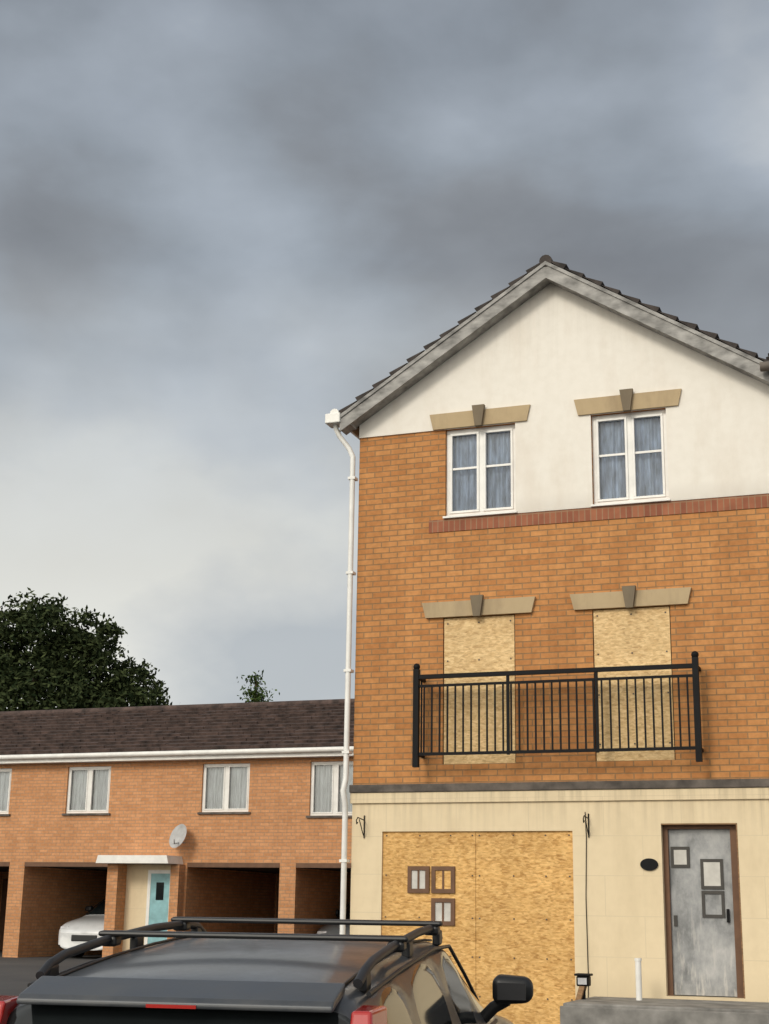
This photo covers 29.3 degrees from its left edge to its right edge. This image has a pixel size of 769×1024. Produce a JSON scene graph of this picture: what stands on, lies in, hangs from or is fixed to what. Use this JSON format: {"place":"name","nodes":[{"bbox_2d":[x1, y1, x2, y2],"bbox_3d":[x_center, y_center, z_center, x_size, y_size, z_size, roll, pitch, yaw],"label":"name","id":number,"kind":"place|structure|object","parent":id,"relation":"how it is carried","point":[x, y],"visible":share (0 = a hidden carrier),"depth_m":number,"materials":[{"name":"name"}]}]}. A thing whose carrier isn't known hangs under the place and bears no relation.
{"place":"outdoors","nodes":[
{"label":"outdoors","id":0,"kind":"place"},
{"bbox_2d":[0,872,2,898],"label":"bay wall","id":1,"kind":"structure","parent":0,"point":[1,873],"depth_m":41.43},
{"bbox_2d":[21,867,106,956],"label":"bay wall","id":2,"kind":"structure","parent":0,"point":[56,899],"depth_m":36.69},
{"bbox_2d":[102,864,126,956],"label":"porch pier","id":3,"kind":"structure","parent":0,"point":[115,897],"depth_m":34.20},
{"bbox_2d":[0,879,278,949],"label":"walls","id":4,"kind":"structure","parent":0,"point":[3,903],"depth_m":41.06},
{"bbox_2d":[0,866,350,872],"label":"bay ceiling","id":5,"kind":"structure","parent":0,"point":[262,870],"depth_m":35.86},
{"bbox_2d":[187,867,275,932],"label":"bay wall","id":6,"kind":"structure","parent":0,"point":[228,893],"depth_m":36.22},
{"bbox_2d":[297,868,350,933],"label":"bay wall","id":7,"kind":"structure","parent":0,"point":[319,891],"depth_m":34.30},
{"bbox_2d":[0,950,727,996],"bbox_3d":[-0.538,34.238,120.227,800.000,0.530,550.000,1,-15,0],"label":"ground","id":8,"kind":"structure","parent":0,"point":[17,975],"depth_m":28.91,"materials":[{"name":"asphalt"}]},
{"bbox_2d":[58,899,105,957],"bbox_3d":[-6.344,10.435,36.949,2.060,1.500,4.530,-5,-16,20],"label":"parked car","id":9,"kind":"object","parent":8,"relation":"on","point":[89,926],"visible":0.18,"depth_m":35.08,"materials":[{"name":"silver metal"}]},
{"bbox_2d":[0,587,180,711],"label":"broadleaf tree","id":10,"kind":"object","parent":8,"relation":"on","point":[77,682],"visible":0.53,"depth_m":45.72,"materials":[{"name":"green plant"}]},
{"bbox_2d":[0,872,278,932],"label":"bay back wall","id":11,"kind":"structure","parent":8,"relation":"on","point":[5,875],"depth_m":38.65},
{"bbox_2d":[122,865,170,950],"bbox_3d":[-5.485,9.333,34.206,1.330,2.190,0.028,-5,-16,20],"label":"porch panel","id":12,"kind":"object","parent":8,"relation":"on","point":[136,897],"visible":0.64,"depth_m":34.39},
{"bbox_2d":[144,870,170,944],"bbox_3d":[-5.230,9.360,34.063,0.660,2.070,0.040,-5,-16,20],"label":"door surround","id":13,"kind":"object","parent":12,"relation":"attached to","point":[148,894],"visible":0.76,"depth_m":34.25,"materials":[{"name":"white plastic"}]},
{"bbox_2d":[148,873,169,943],"bbox_3d":[-5.229,9.376,34.063,0.500,1.940,0.029,-5,-16,20],"label":"front door","id":14,"kind":"structure","parent":13,"relation":"attached to","point":[158,911],"depth_m":34.12,"materials":[{"name":"blue paint"}]},
{"bbox_2d":[156,882,163,899],"bbox_3d":[-5.226,8.821,34.197,0.200,0.400,0.004,-5,-16,20],"label":"door glass","id":15,"kind":"object","parent":14,"relation":"attached to","point":[159,890],"visible":1,"depth_m":34.20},
{"bbox_2d":[167,864,184,939],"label":"porch pier","id":16,"kind":"structure","parent":8,"relation":"on","point":[176,891],"depth_m":33.85,"materials":[{"name":"brick"}]},
{"bbox_2d":[0,757,352,957],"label":"brick front wall","id":17,"kind":"structure","parent":8,"relation":"on","point":[153,805],"depth_m":34.74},
{"bbox_2d":[0,862,9,865],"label":"opening lintel","id":18,"kind":"structure","parent":17,"relation":"on","point":[4,863],"depth_m":35.86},
{"bbox_2d":[0,768,11,813],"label":"window frame","id":19,"kind":"object","parent":17,"relation":"in","point":[10,771],"visible":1,"depth_m":36.43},
{"bbox_2d":[0,772,9,810],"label":"window curtain","id":20,"kind":"object","parent":19,"relation":"hanging from","point":[4,782],"depth_m":36.58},
{"bbox_2d":[24,862,107,866],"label":"opening lintel","id":21,"kind":"structure","parent":17,"relation":"on","point":[61,864],"depth_m":35.29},
{"bbox_2d":[62,813,109,815],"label":"sill","id":22,"kind":"structure","parent":17,"relation":"attached to","point":[70,814],"depth_m":35.43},
{"bbox_2d":[66,766,110,812],"bbox_3d":[-7.151,6.744,35.662,1.200,1.120,0.072,-5,-16,20],"label":"window frame","id":23,"kind":"object","parent":17,"relation":"in","point":[89,790],"visible":1,"depth_m":35.66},
{"bbox_2d":[70,770,108,809],"bbox_3d":[-7.125,6.763,35.731,1.160,1.120,0.056,-5,-16,20],"label":"window curtain","id":24,"kind":"object","parent":23,"relation":"hanging from","point":[78,792],"depth_m":35.75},
{"bbox_2d":[96,855,182,863],"bbox_3d":[-5.699,8.098,34.233,1.900,0.180,0.749,-5,-16,20],"label":"porch canopy","id":25,"kind":"object","parent":17,"relation":"attached to","point":[136,859],"visible":0.93,"depth_m":33.91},
{"bbox_2d":[0,756,352,764],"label":"soffit","id":26,"kind":"structure","parent":17,"relation":"attached to","point":[175,760],"depth_m":34.91,"materials":[{"name":"white plastic"}]},
{"bbox_2d":[0,752,352,763],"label":"fascia","id":27,"kind":"structure","parent":26,"relation":"attached to","point":[177,757],"depth_m":34.69,"materials":[{"name":"white plastic"}]},
{"bbox_2d":[0,746,353,759],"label":"gutter","id":28,"kind":"object","parent":27,"relation":"attached to","point":[182,753],"visible":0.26,"depth_m":34.59,"materials":[{"name":"white plastic"}]},
{"bbox_2d":[0,703,353,754],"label":"roof front","id":29,"kind":"structure","parent":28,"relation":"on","point":[293,726],"depth_m":36.44,"materials":[{"name":"brown tile"}]},
{"bbox_2d":[15,746,340,754],"bbox_3d":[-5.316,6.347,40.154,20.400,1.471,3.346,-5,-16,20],"label":"brackets","id":30,"kind":"structure","parent":29,"relation":"attached to","point":[179,750],"depth_m":40.52,"materials":[{"name":"white plastic"}]},
{"bbox_2d":[197,812,250,813],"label":"sill","id":31,"kind":"structure","parent":17,"relation":"attached to","point":[223,812],"depth_m":34.15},
{"bbox_2d":[202,763,249,811],"bbox_3d":[-3.693,6.460,34.421,1.230,1.120,0.072,-5,-16,20],"label":"window frame","id":32,"kind":"object","parent":17,"relation":"in","point":[226,787],"visible":1,"depth_m":34.41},
{"bbox_2d":[206,767,247,808],"bbox_3d":[-3.667,6.479,34.490,1.190,1.120,0.058,-5,-16,20],"label":"window curtain","id":33,"kind":"object","parent":32,"relation":"hanging from","point":[238,788],"depth_m":34.50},
{"bbox_2d":[187,863,279,867],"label":"opening lintel","id":34,"kind":"structure","parent":17,"relation":"on","point":[253,865],"depth_m":33.76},
{"bbox_2d":[296,863,350,867],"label":"opening lintel","id":35,"kind":"structure","parent":17,"relation":"on","point":[318,865],"depth_m":33.06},
{"bbox_2d":[306,815,351,817],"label":"sill","id":36,"kind":"structure","parent":17,"relation":"attached to","point":[335,816],"depth_m":33.23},
{"bbox_2d":[310,761,352,815],"bbox_3d":[-1.113,6.296,33.482,1.210,1.220,0.072,-5,-16,20],"label":"window frame","id":37,"kind":"object","parent":17,"relation":"in","point":[335,787],"visible":0.69,"depth_m":33.52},
{"bbox_2d":[314,765,352,811],"bbox_3d":[-1.087,6.316,33.551,1.170,1.220,0.057,-5,-16,20],"label":"window curtain","id":38,"kind":"object","parent":37,"relation":"hanging from","point":[323,790],"depth_m":33.62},
{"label":"dish arm","id":39,"kind":"object","parent":17,"relation":"attached to","visible":0},
{"bbox_2d":[169,824,186,847],"bbox_3d":[-4.776,7.538,34.144,0.540,0.594,0.066,-12,-40,39],"label":"satellite dish","id":40,"kind":"object","parent":39,"relation":"attached to","point":[178,833],"visible":0.98,"depth_m":34.20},
{"bbox_2d":[237,670,279,702],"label":"tree","id":41,"kind":"object","parent":8,"relation":"on","point":[255,695],"visible":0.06,"depth_m":46.06,"materials":[{"name":"green plant"}]},
{"bbox_2d":[0,917,532,1023],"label":"parked estate car","id":42,"kind":"object","parent":8,"relation":"on","point":[198,974],"visible":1,"depth_m":5.57,"materials":[{"name":"paint"}]},
{"bbox_2d":[316,903,349,934],"bbox_3d":[-0.114,10.105,35.381,2.060,1.500,4.530,-5,-16,20],"label":"parked car","id":43,"kind":"object","parent":8,"relation":"on","point":[329,929],"visible":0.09,"depth_m":33.75,"materials":[{"name":"grey paint"}]},
{"bbox_2d":[333,425,354,933],"bbox_3d":[-0.595,2.432,18.963,0.303,7.700,0.135,-3,-16,14],"label":"downpipe","id":44,"kind":"object","parent":8,"relation":"on","point":[343,441],"visible":0.88,"depth_m":18.99,"materials":[{"name":"white plastic"}]},
{"bbox_2d":[350,799,768,1001],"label":"cream ground wall","id":45,"kind":"structure","parent":8,"relation":"on","point":[619,890],"depth_m":17.27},
{"bbox_2d":[382,831,574,1023],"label":"osb garage boarding","id":46,"kind":"object","parent":45,"relation":"attached to","point":[496,897],"visible":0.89,"depth_m":17.71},
{"bbox_2d":[407,866,429,892],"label":"board patch frame","id":47,"kind":"object","parent":46,"relation":"attached to","point":[427,880],"visible":1,"depth_m":18.13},
{"bbox_2d":[412,870,424,888],"bbox_3d":[0.422,4.536,18.145,0.180,0.220,0.012,-5,-16,20],"label":"board patch pane","id":48,"kind":"object","parent":47,"relation":"in","point":[421,879],"visible":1,"depth_m":18.14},
{"bbox_2d":[417,870,419,888],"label":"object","id":49,"kind":"object","parent":47,"relation":"attached to","point":[418,871],"visible":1,"depth_m":18.14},
{"bbox_2d":[431,866,454,892],"bbox_3d":[0.720,4.510,18.031,0.300,0.320,0.026,-5,-16,20],"label":"board patch frame","id":50,"kind":"object","parent":46,"relation":"attached to","point":[433,875],"visible":1,"depth_m":18.02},
{"bbox_2d":[435,870,450,888],"bbox_3d":[0.722,4.512,18.038,0.200,0.220,0.012,-5,-16,20],"label":"board patch pane","id":51,"kind":"object","parent":50,"relation":"in","point":[447,880],"visible":1,"depth_m":18.03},
{"bbox_2d":[442,870,443,888],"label":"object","id":52,"kind":"object","parent":50,"relation":"attached to","point":[442,879],"visible":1,"depth_m":18.03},
{"bbox_2d":[431,898,454,925],"bbox_3d":[0.714,4.876,17.931,0.300,0.320,0.026,-5,-16,20],"label":"board patch frame","id":53,"kind":"object","parent":46,"relation":"attached to","point":[452,902],"visible":0.89,"depth_m":17.92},
{"bbox_2d":[435,902,450,920],"bbox_3d":[0.717,4.878,17.938,0.200,0.220,0.012,-5,-16,20],"label":"board patch pane","id":54,"kind":"object","parent":53,"relation":"in","point":[438,911],"visible":0.86,"depth_m":17.93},
{"bbox_2d":[442,902,443,920],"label":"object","id":55,"kind":"object","parent":53,"relation":"attached to","point":[442,911],"visible":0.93,"depth_m":17.93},
{"bbox_2d":[385,834,572,1000],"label":"board screws","id":56,"kind":"object","parent":46,"relation":"attached to","point":[513,918],"visible":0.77,"depth_m":17.64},
{"bbox_2d":[349,778,768,803],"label":"string course","id":57,"kind":"object","parent":45,"relation":"on","point":[598,795],"depth_m":17.73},
{"bbox_2d":[353,408,768,784],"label":"brick upper wall","id":58,"kind":"structure","parent":57,"relation":"on","point":[409,564],"depth_m":18.35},
{"bbox_2d":[339,476,357,862],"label":"pipe clips","id":59,"kind":"object","parent":58,"relation":"attached to","point":[349,670],"visible":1,"depth_m":19.03,"materials":[{"name":"white plastic"}]},
{"bbox_2d":[422,596,535,618],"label":"lintel","id":60,"kind":"structure","parent":58,"relation":"attached to","point":[502,606],"depth_m":18.67,"materials":[{"name":"stone"}]},
{"bbox_2d":[470,595,483,616],"bbox_3d":[1.174,1.192,18.676,0.170,0.270,0.062,-5,-16,20],"label":"keystone","id":61,"kind":"object","parent":60,"relation":"attached to","point":[476,603],"visible":1,"depth_m":18.65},
{"bbox_2d":[444,615,515,763],"bbox_3d":[1.193,2.232,18.488,0.926,1.850,0.021,-5,-16,20],"label":"osb board","id":62,"kind":"object","parent":58,"relation":"attached to","point":[488,642],"visible":0.86,"depth_m":18.50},
{"bbox_2d":[430,404,529,429],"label":"lintel","id":63,"kind":"structure","parent":58,"relation":"attached to","point":[500,415],"depth_m":19.33,"materials":[{"name":"stone"}]},
{"bbox_2d":[472,404,484,426],"bbox_3d":[1.236,-1.268,19.337,0.170,0.285,0.062,-5,-16,20],"label":"keystone","id":64,"kind":"object","parent":63,"relation":"attached to","point":[478,412],"visible":1,"depth_m":19.31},
{"bbox_2d":[443,511,516,518],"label":"sill","id":65,"kind":"structure","parent":58,"relation":"attached to","point":[479,514],"depth_m":19.01,"materials":[{"name":"white plastic"}]},
{"bbox_2d":[446,424,515,515],"bbox_3d":[1.278,-0.530,19.285,0.960,1.200,0.072,-5,-16,20],"label":"window frame","id":66,"kind":"object","parent":58,"relation":"attached to","point":[482,466],"visible":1,"depth_m":19.28,"materials":[{"name":"white plastic"}]},
{"bbox_2d":[453,432,510,510],"bbox_3d":[1.305,-0.511,19.354,0.920,1.200,0.059,-5,-16,20],"label":"window curtain","id":67,"kind":"object","parent":66,"relation":"attached to","point":[465,481],"depth_m":19.37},
{"bbox_2d":[515,690,515,725],"bbox_3d":[1.208,2.238,18.531,0.950,1.860,0.010,-5,-16,20],"label":"board backing","id":68,"kind":"object","parent":58,"relation":"attached to","point":[515,707],"visible":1,"depth_m":18.31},
{"bbox_2d":[515,415,592,513],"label":"render between windows","id":69,"kind":"structure","parent":58,"relation":"attached to","point":[553,464],"depth_m":18.86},
{"bbox_2d":[412,657,703,767],"bbox_3d":[2.070,2.469,17.880,3.540,1.220,0.335,-5,-16,20],"label":"balcony railing","id":70,"kind":"object","parent":58,"relation":"attached to","point":[417,753],"visible":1,"depth_m":17.76,"materials":[{"name":"metal"}]},
{"bbox_2d":[691,651,698,656],"bbox_3d":[3.662,1.684,17.345,0.090,0.090,0.090,-5,-16,20],"label":"finial","id":71,"kind":"object","parent":70,"relation":"on","point":[694,654],"visible":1,"depth_m":17.31,"materials":[{"name":"black paint"}]},
{"bbox_2d":[359,283,764,437],"bbox_3d":[2.191,-2.132,19.288,5.362,1.920,0.025,-5,-16,20],"label":"gable render","id":72,"kind":"object","parent":58,"relation":"attached to","point":[550,351],"visible":1,"depth_m":19.23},
{"bbox_2d":[429,494,768,532],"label":"soldier course","id":73,"kind":"object","parent":58,"relation":"attached to","point":[622,511],"visible":1,"depth_m":18.48,"materials":[{"name":"red brick"}]},
{"bbox_2d":[574,389,681,415],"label":"lintel","id":74,"kind":"structure","parent":58,"relation":"attached to","point":[640,401],"depth_m":18.68,"materials":[{"name":"stone"}]},
{"bbox_2d":[619,388,632,411],"bbox_3d":[3.076,-1.419,18.677,0.170,0.285,0.062,-5,-16,20],"label":"keystone","id":75,"kind":"object","parent":74,"relation":"attached to","point":[626,395],"visible":1,"depth_m":18.65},
{"bbox_2d":[592,409,668,503],"bbox_3d":[3.118,-0.681,18.625,0.960,1.200,0.072,-5,-16,20],"label":"window frame","id":76,"kind":"object","parent":58,"relation":"attached to","point":[630,453],"visible":1,"depth_m":18.62,"materials":[{"name":"white plastic"}]},
{"bbox_2d":[599,417,662,498],"bbox_3d":[3.144,-0.662,18.693,0.920,1.200,0.060,-5,-16,20],"label":"window curtain","id":77,"kind":"object","parent":76,"relation":"attached to","point":[649,480],"depth_m":18.70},
{"bbox_2d":[570,587,691,610],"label":"lintel","id":78,"kind":"structure","parent":58,"relation":"attached to","point":[643,598],"depth_m":18.02,"materials":[{"name":"stone"}]},
{"bbox_2d":[622,585,635,608],"bbox_3d":[3.000,1.042,18.020,0.170,0.270,0.062,-5,-16,20],"label":"keystone","id":79,"kind":"object","parent":78,"relation":"attached to","point":[629,594],"visible":1,"depth_m":18.00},
{"bbox_2d":[591,498,670,506],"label":"sill","id":80,"kind":"structure","parent":58,"relation":"attached to","point":[631,502],"depth_m":18.35,"materials":[{"name":"white plastic"}]},
{"bbox_2d":[593,607,674,760],"bbox_3d":[3.018,2.082,17.834,0.936,1.850,0.020,-5,-16,20],"label":"osb board","id":81,"kind":"object","parent":58,"relation":"attached to","point":[641,634],"visible":0.93,"depth_m":17.84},
{"bbox_2d":[596,612,670,744],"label":"osb board screws","id":82,"kind":"object","parent":81,"relation":"in","point":[633,693],"visible":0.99,"depth_m":17.92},
{"bbox_2d":[593,606,675,759],"bbox_3d":[3.034,2.088,17.875,0.960,1.860,0.010,-5,-16,20],"label":"board backing","id":83,"kind":"object","parent":58,"relation":"attached to","point":[672,679],"visible":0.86,"depth_m":17.72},
{"bbox_2d":[666,397,768,500],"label":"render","id":84,"kind":"object","parent":58,"relation":"attached to","point":[717,449],"visible":1,"depth_m":18.16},
{"bbox_2d":[764,384,768,396],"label":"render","id":85,"kind":"object","parent":58,"relation":"attached to","point":[766,388],"visible":0.6,"depth_m":18.14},
{"bbox_2d":[585,813,588,997],"bbox_3d":[2.378,4.809,17.284,0.040,2.520,0.012,-5,-16,20],"label":"wall cable","id":86,"kind":"object","parent":45,"relation":"attached to","point":[586,903],"depth_m":17.31,"materials":[{"name":"black paint"}]},
{"bbox_2d":[640,858,657,870],"bbox_3d":[3.097,4.124,17.201,0.210,0.140,0.020,-5,-16,20],"label":"oval house plaque","id":87,"kind":"object","parent":45,"relation":"attached to","point":[649,864],"visible":1,"depth_m":17.19,"materials":[{"name":"black paint"}]},
{"bbox_2d":[668,829,736,996],"bbox_3d":[3.685,4.626,17.031,0.720,1.860,0.030,-5,-16,20],"label":"steel door","id":88,"kind":"structure","parent":45,"relation":"attached to","point":[704,959],"depth_m":16.99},
{"bbox_2d":[674,915,677,925],"bbox_3d":[3.384,4.750,17.086,0.040,0.120,0.015,-5,-16,20],"label":"door lock plate","id":89,"kind":"object","parent":88,"relation":"attached to","point":[675,921],"depth_m":17.08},
{"bbox_2d":[670,847,689,867],"bbox_3d":[3.470,4.049,17.248,0.220,0.240,0.014,-5,-16,20],"label":"door notice border","id":90,"kind":"object","parent":88,"relation":"attached to","point":[672,849],"depth_m":17.24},
{"bbox_2d":[674,850,686,864],"bbox_3d":[3.471,4.050,17.250,0.150,0.170,0.009,-5,-16,20],"label":"door notice","id":91,"kind":"object","parent":88,"relation":"attached to","point":[680,857],"depth_m":17.25,"materials":[{"name":"paper"}]},
{"bbox_2d":[700,859,723,888],"bbox_3d":[3.805,4.205,17.077,0.260,0.340,0.014,-5,-16,20],"label":"door notice border","id":92,"kind":"object","parent":88,"relation":"attached to","point":[721,873],"depth_m":17.07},
{"bbox_2d":[703,862,720,885],"bbox_3d":[3.806,4.205,17.079,0.190,0.270,0.010,-5,-16,19],"label":"door notice","id":93,"kind":"object","parent":88,"relation":"attached to","point":[711,873],"depth_m":17.07,"materials":[{"name":"paper"}]},
{"bbox_2d":[701,891,724,917],"bbox_3d":[3.800,4.533,16.987,0.260,0.300,0.014,-5,-16,20],"label":"door notice border","id":94,"kind":"object","parent":88,"relation":"attached to","point":[703,893],"depth_m":16.98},
{"bbox_2d":[726,909,729,922],"bbox_3d":[3.947,4.636,16.884,0.030,0.150,0.050,-5,-16,20],"label":"door handle","id":95,"kind":"object","parent":88,"relation":"attached to","point":[728,914],"visible":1,"depth_m":16.87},
{"bbox_2d":[662,825,743,997],"bbox_3d":[3.699,4.596,17.017,0.880,1.930,0.100,-5,-16,20],"label":"door frame","id":96,"kind":"object","parent":45,"relation":"in","point":[736,912],"visible":0.88,"depth_m":16.99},
{"bbox_2d":[661,823,744,998],"bbox_3d":[3.664,4.571,16.927,0.880,1.930,0.100,-5,-16,20],"label":"door reveal lining","id":97,"kind":"object","parent":45,"relation":"in","point":[738,877],"depth_m":16.89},
{"bbox_2d":[575,986,586,999],"bbox_3d":[2.139,5.559,16.384,0.275,0.620,0.149,1,-15,0],"label":"timber plank","id":98,"kind":"object","parent":8,"relation":"on","point":[580,992],"visible":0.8,"depth_m":16.37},
{"bbox_2d":[560,1006,768,1023],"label":"landing edge","id":99,"kind":"object","parent":8,"relation":"on","point":[585,1015],"visible":1,"depth_m":15.30,"materials":[{"name":"concrete"}]},
{"bbox_2d":[563,996,768,1012],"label":"door landing","id":100,"kind":"object","parent":8,"relation":"on","point":[691,1005],"depth_m":15.68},
{"bbox_2d":[574,973,592,998],"bbox_3d":[2.228,5.305,16.441,0.180,0.275,0.180,-5,-16,20],"label":"garden light","id":101,"kind":"object","parent":100,"relation":"on","point":[583,979],"visible":1,"depth_m":16.40,"materials":[{"name":"black paint"}]},
{"bbox_2d":[634,958,641,999],"bbox_3d":[2.843,5.226,16.449,0.084,0.450,0.084,-5,-16,20],"label":"marker post","id":102,"kind":"object","parent":100,"relation":"on","point":[638,975],"visible":1,"depth_m":16.43,"materials":[{"name":"white plastic"}]},
{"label":"end walls","id":103,"kind":"object","parent":8,"relation":"on","visible":0},
{"bbox_2d":[0,699,354,714],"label":"ridge","id":104,"kind":"structure","parent":103,"relation":"on","point":[249,704],"depth_m":38.61,"materials":[{"name":"brown tile"}]},
{"bbox_2d":[0,0,768,707],"label":"sky","id":105,"kind":"structure","parent":0,"point":[224,224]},
{"label":"rear wall","id":106,"kind":"object","parent":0,"visible":0},
{"bbox_2d":[551,261,768,361],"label":"roof","id":107,"kind":"structure","parent":106,"relation":"on","point":[659,311],"depth_m":18.64,"materials":[{"name":"tile"}]},
{"bbox_2d":[339,263,539,427],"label":"roof","id":108,"kind":"structure","parent":107,"relation":"attached to","point":[442,335],"depth_m":19.61,"materials":[{"name":"tile"}]},
{"bbox_2d":[330,409,359,439],"bbox_3d":[0.974,-0.130,24.195,0.130,0.130,9.580,-5,-16,20],"label":"gutter","id":109,"kind":"object","parent":108,"relation":"attached to","point":[334,411],"visible":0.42,"depth_m":19.88,"materials":[{"name":"white plastic"}]},
{"bbox_2d":[325,413,340,427],"bbox_3d":[-0.664,-1.242,19.943,0.220,0.140,0.240,-5,-16,20],"label":"pipe hopper","id":110,"kind":"object","parent":109,"relation":"attached to","point":[332,420],"visible":0.8,"depth_m":19.84,"materials":[{"name":"white plastic"}]},
{"bbox_2d":[342,412,359,438],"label":"gutter end fascia","id":111,"kind":"structure","parent":108,"relation":"attached to","point":[355,433],"depth_m":20.33,"materials":[{"name":"brown plastic"}]},
{"bbox_2d":[539,255,553,266],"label":"ridge tiles","id":112,"kind":"object","parent":108,"relation":"attached to","point":[547,258],"visible":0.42,"depth_m":19.35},
{"bbox_2d":[340,266,768,431],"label":"bargeboard","id":113,"kind":"object","parent":107,"relation":"hanging from","point":[747,365],"depth_m":19.27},
{"bbox_2d":[340,261,762,417],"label":"bargeboard trim","id":114,"kind":"structure","parent":113,"relation":"attached to","point":[691,330],"depth_m":19.33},
{"bbox_2d":[342,279,768,434],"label":"soffit","id":115,"kind":"structure","parent":113,"relation":"attached to","point":[452,352],"depth_m":19.57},
{"bbox_2d":[348,424,356,429],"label":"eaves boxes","id":116,"kind":"object","parent":115,"relation":"on","point":[352,426],"visible":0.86,"depth_m":19.88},
{"bbox_3d":[8.331,-2.670,19.384,6.100,2.619,4.893,-5,-16,20],"label":"neighbouring roof","id":117,"kind":"object","parent":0,"visible":0},
{"bbox_2d":[760,361,768,371],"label":"gutter","id":118,"kind":"object","parent":117,"relation":"attached to","point":[764,366],"visible":1,"depth_m":17.79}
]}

